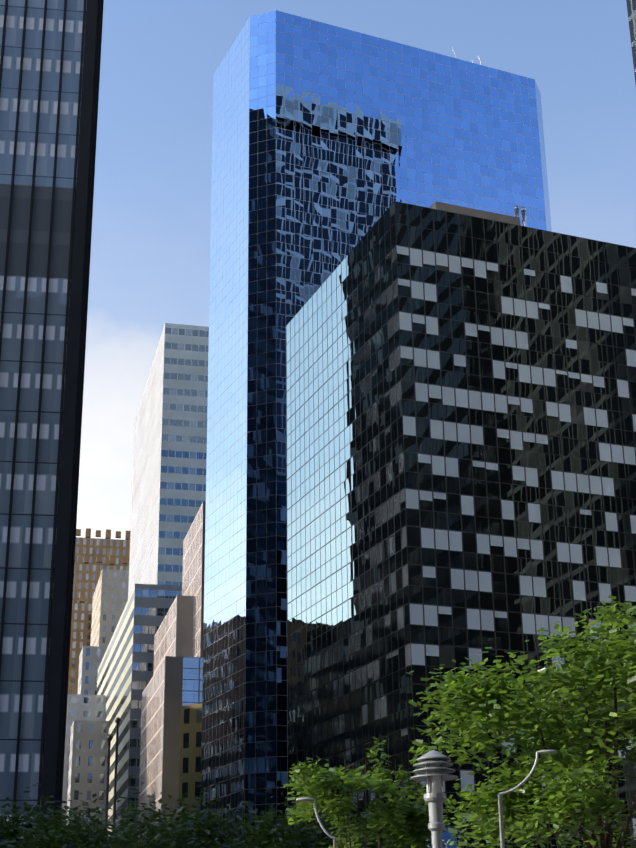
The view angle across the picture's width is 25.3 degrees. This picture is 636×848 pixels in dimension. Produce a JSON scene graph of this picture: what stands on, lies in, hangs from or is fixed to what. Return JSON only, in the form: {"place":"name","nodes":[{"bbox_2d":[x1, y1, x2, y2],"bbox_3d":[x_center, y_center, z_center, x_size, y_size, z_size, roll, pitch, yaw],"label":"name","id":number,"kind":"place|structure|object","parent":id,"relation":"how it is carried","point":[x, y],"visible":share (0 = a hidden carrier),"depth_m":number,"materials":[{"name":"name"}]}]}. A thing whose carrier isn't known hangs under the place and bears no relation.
{"place":"outdoors","nodes":[
{"label":"outdoors","id":0,"kind":"place"},
{"bbox_2d":[72,563,128,602],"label":"deco tower","id":1,"kind":"structure","parent":0,"point":[86,577],"depth_m":543.19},
{"bbox_2d":[74,537,129,565],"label":"building facade","id":2,"kind":"structure","parent":1,"relation":"on","point":[94,548],"depth_m":556.58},
{"bbox_2d":[90,569,128,646],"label":"beige tower","id":3,"kind":"structure","parent":0,"point":[110,598],"depth_m":481.63,"materials":[{"name":"concrete"}]},
{"bbox_2d":[76,0,635,539],"label":"sky","id":4,"kind":"structure","parent":0,"point":[150,255],"materials":[{"name":"blue"}]},
{"bbox_2d":[283,737,448,847],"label":"tree","id":5,"kind":"object","parent":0,"point":[415,832],"visible":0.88,"depth_m":38.90,"materials":[{"name":"green plant"}]},
{"bbox_2d":[404,828,456,847],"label":"banner","id":6,"kind":"object","parent":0,"point":[446,835],"visible":0.22,"depth_m":55.94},
{"bbox_2d":[286,201,635,847],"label":"black building","id":7,"kind":"structure","parent":0,"point":[461,437],"depth_m":145.54,"materials":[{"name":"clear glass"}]},
{"bbox_2d":[430,201,520,225],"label":"rooftop structure","id":8,"kind":"object","parent":7,"relation":"on","point":[475,212],"visible":0.07,"depth_m":163.92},
{"bbox_2d":[514,206,525,226],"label":"rooftop vents","id":9,"kind":"object","parent":7,"relation":"on","point":[516,209],"visible":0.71,"depth_m":167.18,"materials":[{"name":"silver metal"}]},
{"label":"ground","id":10,"kind":"structure","parent":0,"visible":0},
{"bbox_2d":[0,802,38,847],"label":"tree","id":11,"kind":"object","parent":10,"relation":"on","point":[8,828],"visible":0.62,"depth_m":61.89,"materials":[{"name":"green plant"}]},
{"bbox_2d":[0,0,86,843],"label":"grey tower","id":12,"kind":"structure","parent":10,"relation":"on","point":[33,684],"depth_m":100.42,"materials":[{"name":"grey glass"}]},
{"bbox_2d":[0,0,103,827],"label":"grey tower fins","id":13,"kind":"object","parent":12,"relation":"attached to","point":[58,658],"depth_m":99.11,"materials":[{"name":"black metal"}]},
{"bbox_2d":[0,797,146,847],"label":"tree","id":14,"kind":"object","parent":10,"relation":"on","point":[61,831],"visible":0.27,"depth_m":60.57,"materials":[{"name":"green plant"}]},
{"bbox_2d":[68,602,91,693],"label":"building","id":15,"kind":"structure","parent":10,"relation":"on","point":[81,620],"depth_m":526.84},
{"bbox_2d":[75,528,130,602],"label":"deco tower crenellations","id":16,"kind":"object","parent":15,"relation":"on","point":[99,558],"visible":0.35,"depth_m":556.70,"materials":[{"name":"stone"}]},
{"bbox_2d":[61,694,105,820],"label":"white apartment","id":17,"kind":"structure","parent":10,"relation":"on","point":[87,707],"depth_m":338.44,"materials":[{"name":"concrete"}]},
{"bbox_2d":[0,783,170,847],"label":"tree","id":18,"kind":"object","parent":10,"relation":"on","point":[25,817],"visible":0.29,"depth_m":63.38,"materials":[{"name":"green plant"}]},
{"bbox_2d":[66,720,108,842],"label":"building","id":19,"kind":"structure","parent":10,"relation":"on","point":[87,770],"depth_m":323.74,"materials":[{"name":"grey concrete"}]},
{"bbox_2d":[77,646,106,694],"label":"building","id":20,"kind":"structure","parent":10,"relation":"on","point":[90,658],"depth_m":381.83,"materials":[{"name":"grey concrete"}]},
{"bbox_2d":[105,734,112,838],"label":"street light","id":21,"kind":"object","parent":10,"relation":"on","point":[109,737],"visible":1,"depth_m":120.90,"materials":[{"name":"grey metal"}]},
{"bbox_2d":[111,717,120,847],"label":"lamp post","id":22,"kind":"object","parent":10,"relation":"on","point":[117,720],"visible":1,"depth_m":115.16,"materials":[{"name":"grey metal"}]},
{"bbox_2d":[0,775,249,847],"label":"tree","id":23,"kind":"object","parent":10,"relation":"on","point":[100,836],"visible":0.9,"depth_m":57.38,"materials":[{"name":"green plant"}]},
{"bbox_2d":[97,584,181,847],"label":"building","id":24,"kind":"structure","parent":10,"relation":"on","point":[125,671],"depth_m":290.68,"materials":[{"name":"beige concrete"}]},
{"bbox_2d":[128,323,208,598],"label":"skyscraper","id":25,"kind":"structure","parent":10,"relation":"on","point":[169,468],"depth_m":325.01,"materials":[{"name":"white concrete"}]},
{"bbox_2d":[138,656,202,845],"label":"building","id":26,"kind":"structure","parent":10,"relation":"on","point":[174,685],"depth_m":237.01,"materials":[{"name":"beige stone"}]},
{"bbox_2d":[153,595,195,674],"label":"building","id":27,"kind":"structure","parent":10,"relation":"on","point":[175,635],"depth_m":251.41,"materials":[{"name":"concrete"}]},
{"bbox_2d":[107,785,267,847],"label":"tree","id":28,"kind":"object","parent":10,"relation":"on","point":[215,827],"visible":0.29,"depth_m":61.60,"materials":[{"name":"green plant"}]},
{"bbox_2d":[178,704,201,834],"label":"yellow building","id":29,"kind":"structure","parent":10,"relation":"on","point":[190,749],"depth_m":209.22,"materials":[{"name":"stone"}]},
{"bbox_2d":[182,502,205,657],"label":"building","id":30,"kind":"structure","parent":10,"relation":"on","point":[193,562],"depth_m":252.78,"materials":[{"name":"stone"}]},
{"bbox_2d":[147,779,390,847],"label":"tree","id":31,"kind":"object","parent":10,"relation":"on","point":[281,831],"visible":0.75,"depth_m":56.46,"materials":[{"name":"green plant"}]},
{"bbox_2d":[171,794,397,847],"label":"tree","id":32,"kind":"object","parent":10,"relation":"on","point":[238,823],"visible":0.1,"depth_m":63.37,"materials":[{"name":"green plant"}]},
{"bbox_2d":[296,798,336,847],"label":"street light","id":33,"kind":"object","parent":10,"relation":"on","point":[318,819],"visible":1,"depth_m":31.95,"materials":[{"name":"grey metal"}]},
{"bbox_2d":[288,797,409,847],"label":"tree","id":34,"kind":"object","parent":10,"relation":"on","point":[375,842],"visible":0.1,"depth_m":61.81,"materials":[{"name":"green plant"}]},
{"bbox_2d":[200,10,551,846],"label":"blue tower","id":35,"kind":"structure","parent":10,"relation":"on","point":[330,144],"depth_m":219.36,"materials":[{"name":"glass"}]},
{"bbox_2d":[411,750,457,847],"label":"pagoda lantern","id":36,"kind":"object","parent":10,"relation":"on","point":[435,802],"visible":0.98,"depth_m":19.40,"materials":[{"name":"grey paint"}]},
{"bbox_2d":[426,760,441,792],"bbox_3d":[1.611,4.892,19.593,0.230,0.450,0.230,0,-21,-1],"label":"lamp glass","id":37,"kind":"object","parent":36,"relation":"attached to","point":[435,785],"visible":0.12,"depth_m":19.48,"materials":[{"name":"glass"}]},
{"bbox_2d":[445,818,461,847],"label":"pole","id":38,"kind":"object","parent":10,"relation":"on","point":[459,829],"visible":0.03,"depth_m":56.04,"materials":[{"name":"black metal"}]},
{"bbox_2d":[465,819,467,847],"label":"signal pole","id":39,"kind":"object","parent":10,"relation":"on","point":[465,832],"visible":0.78,"depth_m":72.49,"materials":[{"name":"grey"}]},
{"bbox_2d":[406,595,635,847],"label":"tree","id":40,"kind":"object","parent":10,"relation":"on","point":[563,725],"visible":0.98,"depth_m":31.46,"materials":[{"name":"green plant"}]},
{"bbox_2d":[498,750,556,847],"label":"street light","id":41,"kind":"object","parent":10,"relation":"on","point":[502,842],"visible":1,"depth_m":29.28,"materials":[{"name":"grey metal"}]},
{"bbox_2d":[626,0,635,83],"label":"skyscraper","id":42,"kind":"structure","parent":10,"relation":"on","point":[631,7],"depth_m":170.06,"materials":[{"name":"glass"}]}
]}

